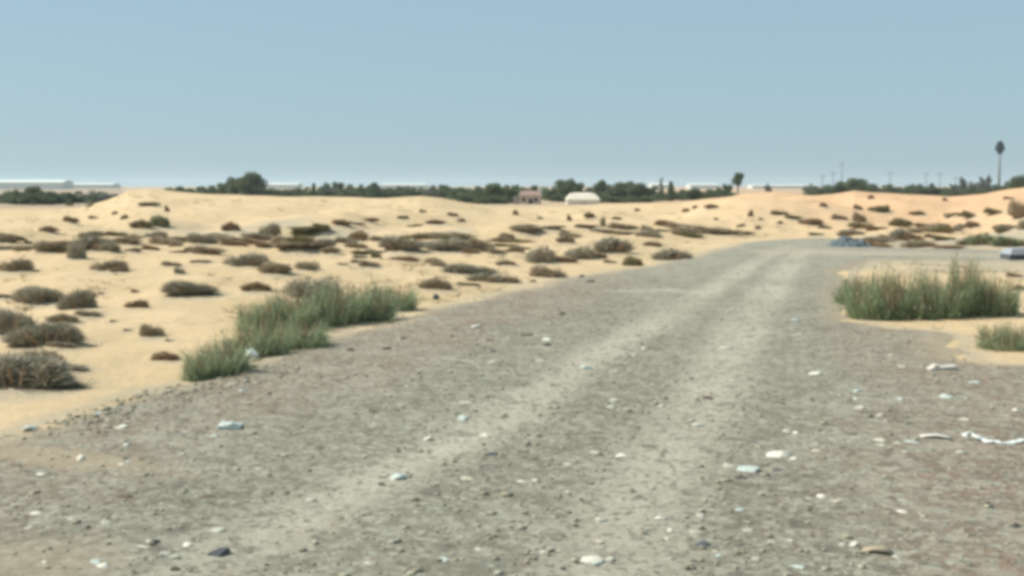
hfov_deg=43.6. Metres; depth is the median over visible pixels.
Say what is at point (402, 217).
desert shrub
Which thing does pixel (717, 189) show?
scrub tree
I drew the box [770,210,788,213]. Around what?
desert shrub
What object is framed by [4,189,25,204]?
scrub tree
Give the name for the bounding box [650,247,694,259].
desert shrub
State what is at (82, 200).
scrub tree
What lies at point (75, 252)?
desert shrub
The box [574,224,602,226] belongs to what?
desert shrub
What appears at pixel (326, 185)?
scrub tree
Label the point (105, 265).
desert shrub
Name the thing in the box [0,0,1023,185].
sky
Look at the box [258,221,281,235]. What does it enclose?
desert shrub
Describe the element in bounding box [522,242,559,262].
desert shrub
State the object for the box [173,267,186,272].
desert shrub
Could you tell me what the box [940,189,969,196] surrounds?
scrub tree
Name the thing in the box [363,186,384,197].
scrub tree
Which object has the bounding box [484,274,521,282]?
desert shrub
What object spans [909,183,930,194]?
scrub tree
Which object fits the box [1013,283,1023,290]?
desert shrub
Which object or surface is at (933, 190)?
scrub tree
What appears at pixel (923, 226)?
desert shrub
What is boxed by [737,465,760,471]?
stone
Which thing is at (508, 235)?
desert shrub
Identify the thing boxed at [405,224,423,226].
desert shrub
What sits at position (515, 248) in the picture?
desert shrub
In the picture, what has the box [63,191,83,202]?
scrub tree
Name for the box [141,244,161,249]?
desert shrub
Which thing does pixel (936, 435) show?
cardboard strip
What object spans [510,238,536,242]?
desert shrub
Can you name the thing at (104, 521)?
stone
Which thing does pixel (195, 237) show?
desert shrub
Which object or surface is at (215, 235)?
desert shrub
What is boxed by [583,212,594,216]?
desert shrub
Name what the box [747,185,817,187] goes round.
white shed
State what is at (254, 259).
desert shrub
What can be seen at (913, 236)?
desert shrub
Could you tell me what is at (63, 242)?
desert shrub
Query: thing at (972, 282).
reed clump
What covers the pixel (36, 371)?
desert shrub
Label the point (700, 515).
stone
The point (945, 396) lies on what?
stone
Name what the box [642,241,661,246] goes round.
desert shrub
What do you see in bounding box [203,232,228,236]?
desert shrub
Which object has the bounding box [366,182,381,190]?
skyline tree
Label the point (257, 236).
desert shrub
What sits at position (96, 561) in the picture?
stone
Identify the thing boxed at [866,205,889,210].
desert shrub
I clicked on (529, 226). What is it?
desert shrub
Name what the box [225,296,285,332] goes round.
reed clump
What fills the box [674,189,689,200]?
scrub tree
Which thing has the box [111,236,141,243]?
desert shrub
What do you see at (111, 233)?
desert shrub
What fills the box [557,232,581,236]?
desert shrub
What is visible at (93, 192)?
scrub tree
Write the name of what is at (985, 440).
plastic strip
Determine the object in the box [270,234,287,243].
desert shrub
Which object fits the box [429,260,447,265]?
desert shrub
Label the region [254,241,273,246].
desert shrub
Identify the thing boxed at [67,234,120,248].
desert shrub
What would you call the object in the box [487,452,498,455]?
stone
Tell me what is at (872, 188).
scrub tree
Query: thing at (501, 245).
desert shrub
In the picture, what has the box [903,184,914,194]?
scrub tree
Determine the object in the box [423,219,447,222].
desert shrub
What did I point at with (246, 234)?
desert shrub
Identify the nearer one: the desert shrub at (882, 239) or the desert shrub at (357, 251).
the desert shrub at (357, 251)
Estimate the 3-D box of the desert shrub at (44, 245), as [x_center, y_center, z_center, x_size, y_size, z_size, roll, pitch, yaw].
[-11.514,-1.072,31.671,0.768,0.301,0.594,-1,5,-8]
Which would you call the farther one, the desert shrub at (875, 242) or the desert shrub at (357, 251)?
the desert shrub at (875, 242)
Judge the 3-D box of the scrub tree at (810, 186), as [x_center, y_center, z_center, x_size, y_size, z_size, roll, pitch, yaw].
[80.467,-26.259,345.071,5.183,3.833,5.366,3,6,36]
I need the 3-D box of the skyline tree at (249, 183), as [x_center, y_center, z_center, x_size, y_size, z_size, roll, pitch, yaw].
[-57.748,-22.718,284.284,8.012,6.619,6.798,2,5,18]
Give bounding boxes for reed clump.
[178,327,266,377]
[178,350,218,381]
[218,311,297,357]
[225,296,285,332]
[253,281,341,329]
[270,311,336,349]
[288,277,372,326]
[331,276,406,321]
[366,279,422,310]
[827,271,880,305]
[838,258,920,320]
[875,254,952,320]
[910,266,978,319]
[942,236,986,317]
[966,318,1023,351]
[967,267,1023,317]
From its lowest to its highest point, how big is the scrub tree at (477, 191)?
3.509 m
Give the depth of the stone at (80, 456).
9.23 m
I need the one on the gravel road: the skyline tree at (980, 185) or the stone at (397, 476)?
the stone at (397, 476)
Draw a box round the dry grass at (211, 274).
[1,193,1023,387]
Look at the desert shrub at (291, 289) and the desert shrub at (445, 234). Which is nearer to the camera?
the desert shrub at (291, 289)
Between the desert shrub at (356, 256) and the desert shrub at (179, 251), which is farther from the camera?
the desert shrub at (356, 256)
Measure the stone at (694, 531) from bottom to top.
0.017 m
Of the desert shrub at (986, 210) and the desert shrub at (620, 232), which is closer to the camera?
the desert shrub at (620, 232)
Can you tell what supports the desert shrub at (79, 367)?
on the sand ground at (120, 364)
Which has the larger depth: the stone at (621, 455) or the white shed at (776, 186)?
the white shed at (776, 186)
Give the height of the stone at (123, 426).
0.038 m
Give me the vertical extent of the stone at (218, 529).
0.020 m
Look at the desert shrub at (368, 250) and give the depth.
35.04 m
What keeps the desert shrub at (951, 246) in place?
on the sand ground at (120, 364)
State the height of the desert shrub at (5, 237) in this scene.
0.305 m
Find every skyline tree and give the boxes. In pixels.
[24,186,41,193]
[216,182,228,193]
[224,176,239,194]
[234,171,267,195]
[311,182,316,190]
[332,181,344,196]
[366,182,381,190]
[438,184,448,189]
[482,182,506,198]
[511,184,518,194]
[530,185,537,190]
[554,178,574,197]
[572,182,584,192]
[592,179,608,193]
[614,181,634,190]
[626,182,650,199]
[659,177,663,191]
[666,181,674,201]
[684,188,704,200]
[722,183,732,192]
[731,172,743,194]
[830,181,847,193]
[843,177,868,191]
[947,184,955,192]
[957,177,967,194]
[976,177,984,190]
[983,175,992,191]
[1006,174,1023,189]
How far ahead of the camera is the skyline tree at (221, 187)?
298.39 m
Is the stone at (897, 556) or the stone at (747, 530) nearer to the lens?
the stone at (897, 556)
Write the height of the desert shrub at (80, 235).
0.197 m
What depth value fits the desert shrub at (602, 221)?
65.51 m
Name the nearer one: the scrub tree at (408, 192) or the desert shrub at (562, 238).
the desert shrub at (562, 238)
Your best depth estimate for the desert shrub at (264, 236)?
45.97 m
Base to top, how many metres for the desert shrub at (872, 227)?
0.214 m
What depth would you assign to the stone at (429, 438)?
9.97 m
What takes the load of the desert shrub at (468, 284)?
on the sand ground at (120, 364)
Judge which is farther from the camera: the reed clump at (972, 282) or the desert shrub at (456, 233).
the desert shrub at (456, 233)
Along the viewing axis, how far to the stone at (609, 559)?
6.77 m
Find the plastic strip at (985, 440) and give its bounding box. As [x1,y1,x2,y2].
[962,432,1023,443]
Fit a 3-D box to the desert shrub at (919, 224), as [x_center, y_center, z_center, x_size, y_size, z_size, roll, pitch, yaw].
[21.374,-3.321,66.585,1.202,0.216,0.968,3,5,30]
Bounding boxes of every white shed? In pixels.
[0,180,73,188]
[74,183,120,187]
[262,183,301,188]
[381,183,427,187]
[648,183,674,187]
[686,183,718,188]
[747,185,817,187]
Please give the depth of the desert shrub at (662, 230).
46.11 m
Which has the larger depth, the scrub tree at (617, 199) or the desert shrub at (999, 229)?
the scrub tree at (617, 199)
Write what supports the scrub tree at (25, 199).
on the sand ground at (120, 364)
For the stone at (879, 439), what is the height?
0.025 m
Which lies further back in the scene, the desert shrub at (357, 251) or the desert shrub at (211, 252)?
the desert shrub at (357, 251)
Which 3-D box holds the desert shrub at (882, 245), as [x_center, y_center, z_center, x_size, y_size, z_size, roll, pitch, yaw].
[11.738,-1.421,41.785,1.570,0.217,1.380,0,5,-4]
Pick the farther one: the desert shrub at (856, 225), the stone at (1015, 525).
the desert shrub at (856, 225)
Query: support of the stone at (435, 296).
on the sand ground at (120, 364)
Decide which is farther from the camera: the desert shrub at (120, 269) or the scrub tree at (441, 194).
the scrub tree at (441, 194)
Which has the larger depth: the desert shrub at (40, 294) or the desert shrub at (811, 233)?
the desert shrub at (811, 233)
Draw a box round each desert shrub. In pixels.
[0,233,18,241]
[0,244,16,249]
[0,257,36,269]
[0,293,11,297]
[0,307,38,333]
[0,319,89,345]
[0,349,82,389]
[3,234,27,240]
[7,284,64,302]
[9,348,72,364]
[12,244,34,250]
[21,380,87,388]
[31,239,61,250]
[38,225,59,231]
[42,244,68,252]
[42,341,76,346]
[43,312,78,321]
[52,240,70,246]
[53,287,99,309]
[62,215,79,222]
[62,362,90,369]
[65,240,88,258]
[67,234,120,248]
[72,310,100,314]
[77,230,105,235]
[78,233,99,237]
[87,259,130,269]
[93,243,106,249]
[98,240,121,251]
[104,231,128,235]
[108,267,130,270]
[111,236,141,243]
[123,247,141,251]
[123,299,149,307]
[128,219,154,226]
[128,233,144,238]
[137,201,162,205]
[138,322,165,336]
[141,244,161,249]
[143,230,167,237]
[146,235,177,243]
[149,214,170,226]
[149,350,182,360]
[157,238,188,244]
[159,278,221,293]
[160,260,180,265]
[165,235,188,240]
[167,240,184,246]
[170,250,186,252]
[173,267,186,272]
[185,232,216,242]
[186,245,226,252]
[188,259,212,261]
[201,251,221,253]
[202,234,235,238]
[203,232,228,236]
[216,236,245,241]
[218,251,271,265]
[219,221,241,230]
[221,240,250,245]
[222,235,251,239]
[237,232,272,236]
[239,281,273,290]
[241,238,264,244]
[244,235,272,238]
[249,234,271,238]
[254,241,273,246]
[254,260,294,271]
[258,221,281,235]
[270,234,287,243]
[271,240,325,245]
[274,246,292,248]
[281,234,317,242]
[281,275,343,296]
[284,226,333,228]
[290,227,318,234]
[292,241,315,245]
[294,260,322,268]
[310,238,337,246]
[311,223,328,227]
[319,245,341,252]
[331,219,345,223]
[334,236,360,241]
[338,221,353,224]
[344,241,368,247]
[346,229,370,240]
[350,250,365,253]
[353,222,365,224]
[353,255,366,257]
[357,259,380,266]
[361,217,380,221]
[365,248,385,254]
[368,235,383,240]
[370,251,381,257]
[376,234,427,248]
[387,255,419,261]
[397,215,409,218]
[401,233,429,239]
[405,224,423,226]
[416,276,453,289]
[422,236,476,249]
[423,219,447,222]
[424,256,440,262]
[425,232,442,234]
[427,235,441,239]
[427,245,450,248]
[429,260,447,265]
[430,234,476,237]
[439,233,467,239]
[439,261,499,273]
[446,212,457,215]
[446,232,471,237]
[456,282,480,285]
[461,247,480,253]
[465,272,499,281]
[467,236,496,249]
[469,247,488,251]
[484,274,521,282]
[486,236,512,242]
[487,247,506,253]
[493,259,515,264]
[495,243,519,246]
[499,231,515,238]
[507,223,543,229]
[507,244,524,251]
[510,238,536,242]
[513,224,537,231]
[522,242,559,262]
[526,263,568,277]
[539,225,567,227]
[554,235,577,241]
[554,256,579,261]
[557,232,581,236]
[561,243,599,258]
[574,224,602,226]
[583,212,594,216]
[587,235,636,252]
[589,228,614,233]
[592,253,607,257]
[599,214,606,226]
[603,259,616,262]
[606,221,634,228]
[608,229,634,234]
[611,216,621,219]
[621,255,644,265]
[636,230,662,237]
[639,224,654,230]
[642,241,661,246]
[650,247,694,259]
[654,220,676,225]
[655,228,669,231]
[662,222,687,227]
[669,228,698,233]
[672,226,702,232]
[679,224,729,232]
[679,231,703,237]
[704,203,718,207]
[723,227,743,233]
[737,230,754,233]
[747,210,753,216]
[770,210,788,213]
[784,214,802,217]
[798,218,824,223]
[808,232,822,234]
[818,226,832,228]
[819,202,827,206]
[829,214,848,219]
[835,228,866,235]
[838,229,857,236]
[847,221,873,227]
[850,212,867,221]
[853,204,862,209]
[860,237,897,240]
[861,236,883,240]
[862,225,887,229]
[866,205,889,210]
[866,240,888,243]
[870,242,894,247]
[876,233,901,240]
[887,218,915,226]
[888,227,913,237]
[900,233,926,240]
[901,239,938,247]
[907,210,925,213]
[907,228,923,231]
[913,223,931,225]
[916,224,945,229]
[922,224,953,232]
[924,233,942,237]
[931,236,957,239]
[932,244,966,248]
[943,212,954,216]
[953,223,966,228]
[954,239,977,244]
[960,209,976,217]
[962,231,993,244]
[964,220,979,226]
[983,206,1003,213]
[987,236,1023,245]
[994,226,1010,232]
[996,223,1016,228]
[1004,272,1023,276]
[1006,198,1023,216]
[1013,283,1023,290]
[1016,218,1023,229]
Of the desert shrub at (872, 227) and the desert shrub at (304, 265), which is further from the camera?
the desert shrub at (872, 227)
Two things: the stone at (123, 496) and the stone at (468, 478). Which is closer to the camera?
the stone at (123, 496)
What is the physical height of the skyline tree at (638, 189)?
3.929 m
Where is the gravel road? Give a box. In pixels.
[0,238,1023,575]
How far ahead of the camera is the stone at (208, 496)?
8.13 m
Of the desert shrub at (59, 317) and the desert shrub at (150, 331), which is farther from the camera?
the desert shrub at (59, 317)
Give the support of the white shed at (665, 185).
on the sand ground at (120, 364)
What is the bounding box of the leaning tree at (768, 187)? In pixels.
[764,184,772,191]
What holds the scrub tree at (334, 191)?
on the sand ground at (120, 364)
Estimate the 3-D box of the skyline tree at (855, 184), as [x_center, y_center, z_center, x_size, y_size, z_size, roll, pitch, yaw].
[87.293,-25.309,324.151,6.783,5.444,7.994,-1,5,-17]
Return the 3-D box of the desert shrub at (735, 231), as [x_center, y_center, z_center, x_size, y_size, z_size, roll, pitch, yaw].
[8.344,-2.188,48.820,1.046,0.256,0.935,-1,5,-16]
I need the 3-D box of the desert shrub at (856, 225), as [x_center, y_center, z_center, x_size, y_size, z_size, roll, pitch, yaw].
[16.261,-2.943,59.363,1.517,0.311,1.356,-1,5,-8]
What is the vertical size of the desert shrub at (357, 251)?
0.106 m
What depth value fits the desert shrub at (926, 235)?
55.77 m
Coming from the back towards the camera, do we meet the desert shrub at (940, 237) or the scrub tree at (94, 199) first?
the scrub tree at (94, 199)
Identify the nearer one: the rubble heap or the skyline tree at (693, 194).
the rubble heap
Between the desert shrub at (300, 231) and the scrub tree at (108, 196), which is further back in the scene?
the scrub tree at (108, 196)
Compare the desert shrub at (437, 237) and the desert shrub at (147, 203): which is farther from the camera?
the desert shrub at (147, 203)
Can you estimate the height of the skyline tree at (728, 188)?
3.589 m
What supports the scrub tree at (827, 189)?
on the sand ground at (120, 364)
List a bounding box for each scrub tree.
[0,190,12,203]
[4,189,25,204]
[8,192,30,204]
[16,192,45,204]
[39,191,56,204]
[42,191,69,204]
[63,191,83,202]
[74,194,95,203]
[82,190,107,200]
[83,194,105,203]
[92,193,118,202]
[168,186,187,191]
[182,187,201,193]
[199,185,217,193]
[255,188,274,195]
[272,189,297,196]
[288,189,303,196]
[294,187,309,193]
[302,189,323,196]
[316,182,333,191]
[318,189,335,196]
[319,188,346,196]
[337,189,363,197]
[343,183,355,191]
[354,184,366,197]
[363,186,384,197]
[380,188,401,197]
[386,187,405,191]
[397,188,419,196]
[411,188,428,195]
[421,187,439,196]
[435,189,447,198]
[445,187,463,197]
[445,193,480,202]
[457,187,472,193]
[468,185,484,197]
[468,196,509,203]
[498,196,512,203]
[499,184,519,198]
[518,187,530,195]
[541,186,558,199]
[544,194,567,201]
[596,191,612,200]
[598,195,635,202]
[604,183,630,198]
[626,195,662,202]
[642,186,663,196]
[650,191,665,200]
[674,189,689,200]
[698,195,722,199]
[704,188,717,196]
[712,186,724,192]
[716,189,736,197]
[801,184,818,193]
[803,188,827,195]
[823,184,836,193]
[865,183,884,192]
[881,184,897,190]
[884,184,899,193]
[896,188,903,193]
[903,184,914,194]
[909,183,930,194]
[926,183,940,194]
[934,188,948,195]
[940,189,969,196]
[963,188,990,195]
[966,181,977,190]
[992,184,1001,191]
[998,180,1009,190]
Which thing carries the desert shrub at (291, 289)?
on the sand ground at (120, 364)
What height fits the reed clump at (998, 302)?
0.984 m
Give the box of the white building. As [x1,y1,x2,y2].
[538,186,548,191]
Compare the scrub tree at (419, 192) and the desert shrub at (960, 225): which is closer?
the desert shrub at (960, 225)
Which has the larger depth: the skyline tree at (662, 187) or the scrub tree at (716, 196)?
the skyline tree at (662, 187)
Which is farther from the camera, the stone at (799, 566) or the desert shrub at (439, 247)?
the desert shrub at (439, 247)
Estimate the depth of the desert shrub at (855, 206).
74.02 m
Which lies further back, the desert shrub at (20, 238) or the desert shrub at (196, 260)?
the desert shrub at (20, 238)
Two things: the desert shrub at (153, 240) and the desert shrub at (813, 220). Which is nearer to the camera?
the desert shrub at (153, 240)
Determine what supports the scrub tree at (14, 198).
on the sand ground at (120, 364)
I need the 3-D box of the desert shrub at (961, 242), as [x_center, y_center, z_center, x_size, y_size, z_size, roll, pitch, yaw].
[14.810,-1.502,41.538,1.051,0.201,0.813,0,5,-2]
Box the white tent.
[566,193,599,204]
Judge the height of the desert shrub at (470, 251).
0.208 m
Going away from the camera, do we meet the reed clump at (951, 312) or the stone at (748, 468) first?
the stone at (748, 468)
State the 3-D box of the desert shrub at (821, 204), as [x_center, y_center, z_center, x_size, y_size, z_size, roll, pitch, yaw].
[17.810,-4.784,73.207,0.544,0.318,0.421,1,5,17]
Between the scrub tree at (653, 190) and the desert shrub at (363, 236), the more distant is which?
the scrub tree at (653, 190)
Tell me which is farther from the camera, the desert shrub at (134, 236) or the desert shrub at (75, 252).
the desert shrub at (134, 236)
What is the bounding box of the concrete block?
[1000,247,1023,259]
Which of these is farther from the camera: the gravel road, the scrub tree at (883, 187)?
the scrub tree at (883, 187)
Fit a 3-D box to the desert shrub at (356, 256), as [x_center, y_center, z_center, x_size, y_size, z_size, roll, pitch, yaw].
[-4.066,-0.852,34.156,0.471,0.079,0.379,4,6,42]
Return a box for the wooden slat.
[927,364,957,369]
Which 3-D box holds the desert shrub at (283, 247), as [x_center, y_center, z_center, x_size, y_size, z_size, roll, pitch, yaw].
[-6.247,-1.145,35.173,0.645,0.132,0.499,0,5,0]
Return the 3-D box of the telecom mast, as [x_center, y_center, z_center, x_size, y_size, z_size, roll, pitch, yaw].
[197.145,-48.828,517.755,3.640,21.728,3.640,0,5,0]
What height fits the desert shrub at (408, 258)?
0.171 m
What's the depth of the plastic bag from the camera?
14.65 m
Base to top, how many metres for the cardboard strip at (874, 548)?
0.041 m
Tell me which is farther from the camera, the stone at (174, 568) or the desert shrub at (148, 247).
the desert shrub at (148, 247)
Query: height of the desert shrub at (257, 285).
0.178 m
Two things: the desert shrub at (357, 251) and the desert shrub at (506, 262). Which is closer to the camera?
the desert shrub at (506, 262)
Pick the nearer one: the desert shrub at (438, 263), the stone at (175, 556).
the stone at (175, 556)
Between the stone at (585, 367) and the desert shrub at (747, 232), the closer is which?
the stone at (585, 367)
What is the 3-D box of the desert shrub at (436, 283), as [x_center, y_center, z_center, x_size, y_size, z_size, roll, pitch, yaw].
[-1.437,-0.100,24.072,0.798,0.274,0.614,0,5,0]
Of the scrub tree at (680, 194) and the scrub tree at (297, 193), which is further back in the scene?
the scrub tree at (297, 193)
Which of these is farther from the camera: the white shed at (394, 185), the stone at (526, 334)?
the white shed at (394, 185)
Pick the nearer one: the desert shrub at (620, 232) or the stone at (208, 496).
the stone at (208, 496)
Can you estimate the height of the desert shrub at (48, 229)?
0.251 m
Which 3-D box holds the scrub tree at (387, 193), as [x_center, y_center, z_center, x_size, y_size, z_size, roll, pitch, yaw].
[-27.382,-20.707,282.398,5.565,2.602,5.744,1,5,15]
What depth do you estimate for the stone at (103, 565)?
6.66 m
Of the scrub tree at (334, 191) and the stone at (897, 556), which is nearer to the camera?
the stone at (897, 556)
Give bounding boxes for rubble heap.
[827,236,871,246]
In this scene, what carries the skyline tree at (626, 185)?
on the sand ground at (120, 364)
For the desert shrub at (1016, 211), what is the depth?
63.05 m
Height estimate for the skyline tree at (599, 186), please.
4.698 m
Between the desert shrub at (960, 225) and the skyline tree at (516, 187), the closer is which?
the desert shrub at (960, 225)
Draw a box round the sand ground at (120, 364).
[0,186,1023,437]
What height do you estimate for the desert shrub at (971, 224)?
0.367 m
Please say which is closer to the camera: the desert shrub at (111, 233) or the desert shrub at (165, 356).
the desert shrub at (165, 356)
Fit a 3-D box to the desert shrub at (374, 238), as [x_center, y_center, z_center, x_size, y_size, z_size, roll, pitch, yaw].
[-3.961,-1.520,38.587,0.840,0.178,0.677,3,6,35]
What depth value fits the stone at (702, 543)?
7.03 m
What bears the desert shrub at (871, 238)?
on the sand ground at (120, 364)
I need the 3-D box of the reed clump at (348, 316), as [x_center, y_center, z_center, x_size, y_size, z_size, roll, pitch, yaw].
[-2.675,0.172,18.525,1.431,0.935,1.182,-4,6,-44]
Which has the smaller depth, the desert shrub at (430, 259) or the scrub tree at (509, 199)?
the desert shrub at (430, 259)
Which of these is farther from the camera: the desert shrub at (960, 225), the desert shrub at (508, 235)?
the desert shrub at (960, 225)
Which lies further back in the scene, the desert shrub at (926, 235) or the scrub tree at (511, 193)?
the scrub tree at (511, 193)
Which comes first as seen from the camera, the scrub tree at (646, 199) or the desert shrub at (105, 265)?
the desert shrub at (105, 265)
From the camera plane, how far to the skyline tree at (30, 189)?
203.70 m
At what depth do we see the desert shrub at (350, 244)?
36.23 m
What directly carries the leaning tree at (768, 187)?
on the sand ground at (120, 364)
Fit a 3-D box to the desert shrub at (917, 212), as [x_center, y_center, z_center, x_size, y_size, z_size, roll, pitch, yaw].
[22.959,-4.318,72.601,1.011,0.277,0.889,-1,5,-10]
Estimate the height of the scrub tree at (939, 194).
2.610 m
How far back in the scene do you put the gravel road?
9.58 m
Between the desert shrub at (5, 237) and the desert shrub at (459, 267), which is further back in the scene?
the desert shrub at (5, 237)
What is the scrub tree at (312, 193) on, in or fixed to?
on the sand ground at (120, 364)
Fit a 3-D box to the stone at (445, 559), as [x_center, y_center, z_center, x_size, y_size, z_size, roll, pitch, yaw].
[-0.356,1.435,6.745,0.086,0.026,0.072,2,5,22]
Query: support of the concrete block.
on the sand ground at (120, 364)
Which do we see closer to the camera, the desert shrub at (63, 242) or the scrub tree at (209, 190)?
the desert shrub at (63, 242)
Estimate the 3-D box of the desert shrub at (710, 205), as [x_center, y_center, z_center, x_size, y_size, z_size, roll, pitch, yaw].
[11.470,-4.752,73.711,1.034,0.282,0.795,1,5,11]
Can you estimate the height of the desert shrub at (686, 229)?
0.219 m
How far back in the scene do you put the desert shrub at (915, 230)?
57.46 m
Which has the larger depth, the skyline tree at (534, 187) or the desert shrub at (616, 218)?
the skyline tree at (534, 187)
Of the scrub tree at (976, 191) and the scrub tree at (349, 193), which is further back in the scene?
the scrub tree at (976, 191)
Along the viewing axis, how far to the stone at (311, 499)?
8.06 m
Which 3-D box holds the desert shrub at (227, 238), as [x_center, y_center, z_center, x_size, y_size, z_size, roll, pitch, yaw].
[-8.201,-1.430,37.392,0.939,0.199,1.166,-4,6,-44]
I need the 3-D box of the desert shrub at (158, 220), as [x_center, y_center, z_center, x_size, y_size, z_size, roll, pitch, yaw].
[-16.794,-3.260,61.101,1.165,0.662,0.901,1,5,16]
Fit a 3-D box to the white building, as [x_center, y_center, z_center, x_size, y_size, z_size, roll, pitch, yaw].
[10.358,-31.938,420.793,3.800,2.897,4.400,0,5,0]
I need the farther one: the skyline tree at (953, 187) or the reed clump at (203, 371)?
the skyline tree at (953, 187)
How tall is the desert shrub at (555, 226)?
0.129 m
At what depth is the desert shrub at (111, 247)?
31.79 m
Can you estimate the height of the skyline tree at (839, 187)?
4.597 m
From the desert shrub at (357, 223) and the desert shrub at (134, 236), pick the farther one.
the desert shrub at (357, 223)
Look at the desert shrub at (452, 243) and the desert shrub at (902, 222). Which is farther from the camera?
the desert shrub at (902, 222)
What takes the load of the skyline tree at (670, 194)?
on the sand ground at (120, 364)
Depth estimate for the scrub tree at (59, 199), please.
196.94 m
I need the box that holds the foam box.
[217,420,243,429]
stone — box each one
[21,425,36,429]
[77,454,85,459]
[90,559,100,563]
[96,562,107,567]
[101,519,111,523]
[116,424,127,428]
[116,494,132,498]
[136,545,150,547]
[160,551,171,555]
[168,554,179,558]
[170,566,181,570]
[183,542,192,546]
[201,494,214,497]
[207,547,230,556]
[209,527,225,531]
[305,498,316,501]
[390,473,407,479]
[423,436,432,440]
[433,294,438,299]
[439,557,449,561]
[457,415,467,420]
[460,476,472,479]
[479,433,489,437]
[487,360,499,362]
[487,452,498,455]
[520,333,533,335]
[580,365,592,368]
[580,556,604,563]
[594,517,606,521]
[604,557,615,561]
[610,398,623,401]
[615,453,630,456]
[655,516,665,519]
[689,530,701,532]
[691,422,703,425]
[693,540,710,546]
[696,513,704,516]
[703,396,712,399]
[719,346,733,349]
[722,463,733,466]
[734,475,747,479]
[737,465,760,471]
[743,528,752,531]
[766,451,790,457]
[791,565,804,568]
[809,371,821,374]
[816,494,826,497]
[849,541,857,546]
[873,438,885,440]
[891,554,901,559]
[939,394,955,397]
[1010,523,1022,527]
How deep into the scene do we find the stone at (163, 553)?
6.88 m
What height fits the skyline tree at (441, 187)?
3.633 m
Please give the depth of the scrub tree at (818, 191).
328.02 m
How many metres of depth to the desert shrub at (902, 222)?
58.21 m
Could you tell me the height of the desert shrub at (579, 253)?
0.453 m
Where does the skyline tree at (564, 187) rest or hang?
on the sand ground at (120, 364)
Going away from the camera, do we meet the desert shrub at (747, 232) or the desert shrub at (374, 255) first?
the desert shrub at (374, 255)
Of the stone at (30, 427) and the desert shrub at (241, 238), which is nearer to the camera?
the stone at (30, 427)
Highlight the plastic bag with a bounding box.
[246,349,258,357]
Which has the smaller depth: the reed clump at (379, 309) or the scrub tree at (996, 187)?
the reed clump at (379, 309)
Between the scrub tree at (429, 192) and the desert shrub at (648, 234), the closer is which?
the desert shrub at (648, 234)
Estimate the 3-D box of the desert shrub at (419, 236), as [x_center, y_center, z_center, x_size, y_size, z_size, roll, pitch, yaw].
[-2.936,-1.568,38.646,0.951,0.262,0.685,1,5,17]
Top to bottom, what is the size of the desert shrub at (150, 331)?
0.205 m
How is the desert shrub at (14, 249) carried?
on the sand ground at (120, 364)
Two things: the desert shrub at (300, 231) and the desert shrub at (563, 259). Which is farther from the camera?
the desert shrub at (300, 231)
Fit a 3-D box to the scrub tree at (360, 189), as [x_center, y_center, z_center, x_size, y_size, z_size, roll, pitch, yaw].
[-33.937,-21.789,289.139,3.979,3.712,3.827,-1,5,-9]
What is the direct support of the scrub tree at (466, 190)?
on the sand ground at (120, 364)
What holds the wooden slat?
on the gravel road
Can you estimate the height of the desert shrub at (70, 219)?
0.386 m
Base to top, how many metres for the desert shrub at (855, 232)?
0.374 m
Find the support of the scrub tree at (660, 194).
on the sand ground at (120, 364)
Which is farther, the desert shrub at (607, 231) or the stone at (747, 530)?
the desert shrub at (607, 231)
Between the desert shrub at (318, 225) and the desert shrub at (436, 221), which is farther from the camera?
the desert shrub at (436, 221)
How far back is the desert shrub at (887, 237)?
47.76 m
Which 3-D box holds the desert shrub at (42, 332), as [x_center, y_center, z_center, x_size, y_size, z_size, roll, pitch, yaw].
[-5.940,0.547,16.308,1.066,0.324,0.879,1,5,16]
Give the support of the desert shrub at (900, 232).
on the sand ground at (120, 364)
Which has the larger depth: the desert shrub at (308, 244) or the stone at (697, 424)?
the desert shrub at (308, 244)
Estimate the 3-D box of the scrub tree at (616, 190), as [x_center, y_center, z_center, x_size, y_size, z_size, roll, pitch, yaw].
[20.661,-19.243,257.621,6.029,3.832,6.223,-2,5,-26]
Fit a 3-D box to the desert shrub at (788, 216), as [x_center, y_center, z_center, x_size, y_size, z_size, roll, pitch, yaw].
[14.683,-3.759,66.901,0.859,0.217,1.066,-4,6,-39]
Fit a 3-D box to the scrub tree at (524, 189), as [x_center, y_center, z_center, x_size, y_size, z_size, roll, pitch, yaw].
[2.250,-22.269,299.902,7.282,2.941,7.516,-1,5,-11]
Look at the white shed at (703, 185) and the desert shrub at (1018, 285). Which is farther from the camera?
the white shed at (703, 185)
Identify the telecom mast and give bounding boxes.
[995,141,1004,185]
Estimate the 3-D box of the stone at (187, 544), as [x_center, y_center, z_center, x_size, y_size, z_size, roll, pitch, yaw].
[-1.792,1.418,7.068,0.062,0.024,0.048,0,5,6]
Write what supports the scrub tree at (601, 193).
on the sand ground at (120, 364)
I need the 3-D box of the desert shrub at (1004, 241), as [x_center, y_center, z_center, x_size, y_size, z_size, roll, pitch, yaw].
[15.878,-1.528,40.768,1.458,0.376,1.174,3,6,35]
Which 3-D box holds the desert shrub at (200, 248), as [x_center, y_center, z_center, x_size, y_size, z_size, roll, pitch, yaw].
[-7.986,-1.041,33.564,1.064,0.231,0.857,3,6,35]
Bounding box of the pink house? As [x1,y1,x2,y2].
[513,191,541,203]
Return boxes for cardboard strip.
[862,546,892,554]
[920,433,951,439]
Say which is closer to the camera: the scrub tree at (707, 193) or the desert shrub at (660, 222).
the desert shrub at (660, 222)
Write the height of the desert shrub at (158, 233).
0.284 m
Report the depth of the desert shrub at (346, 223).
57.71 m

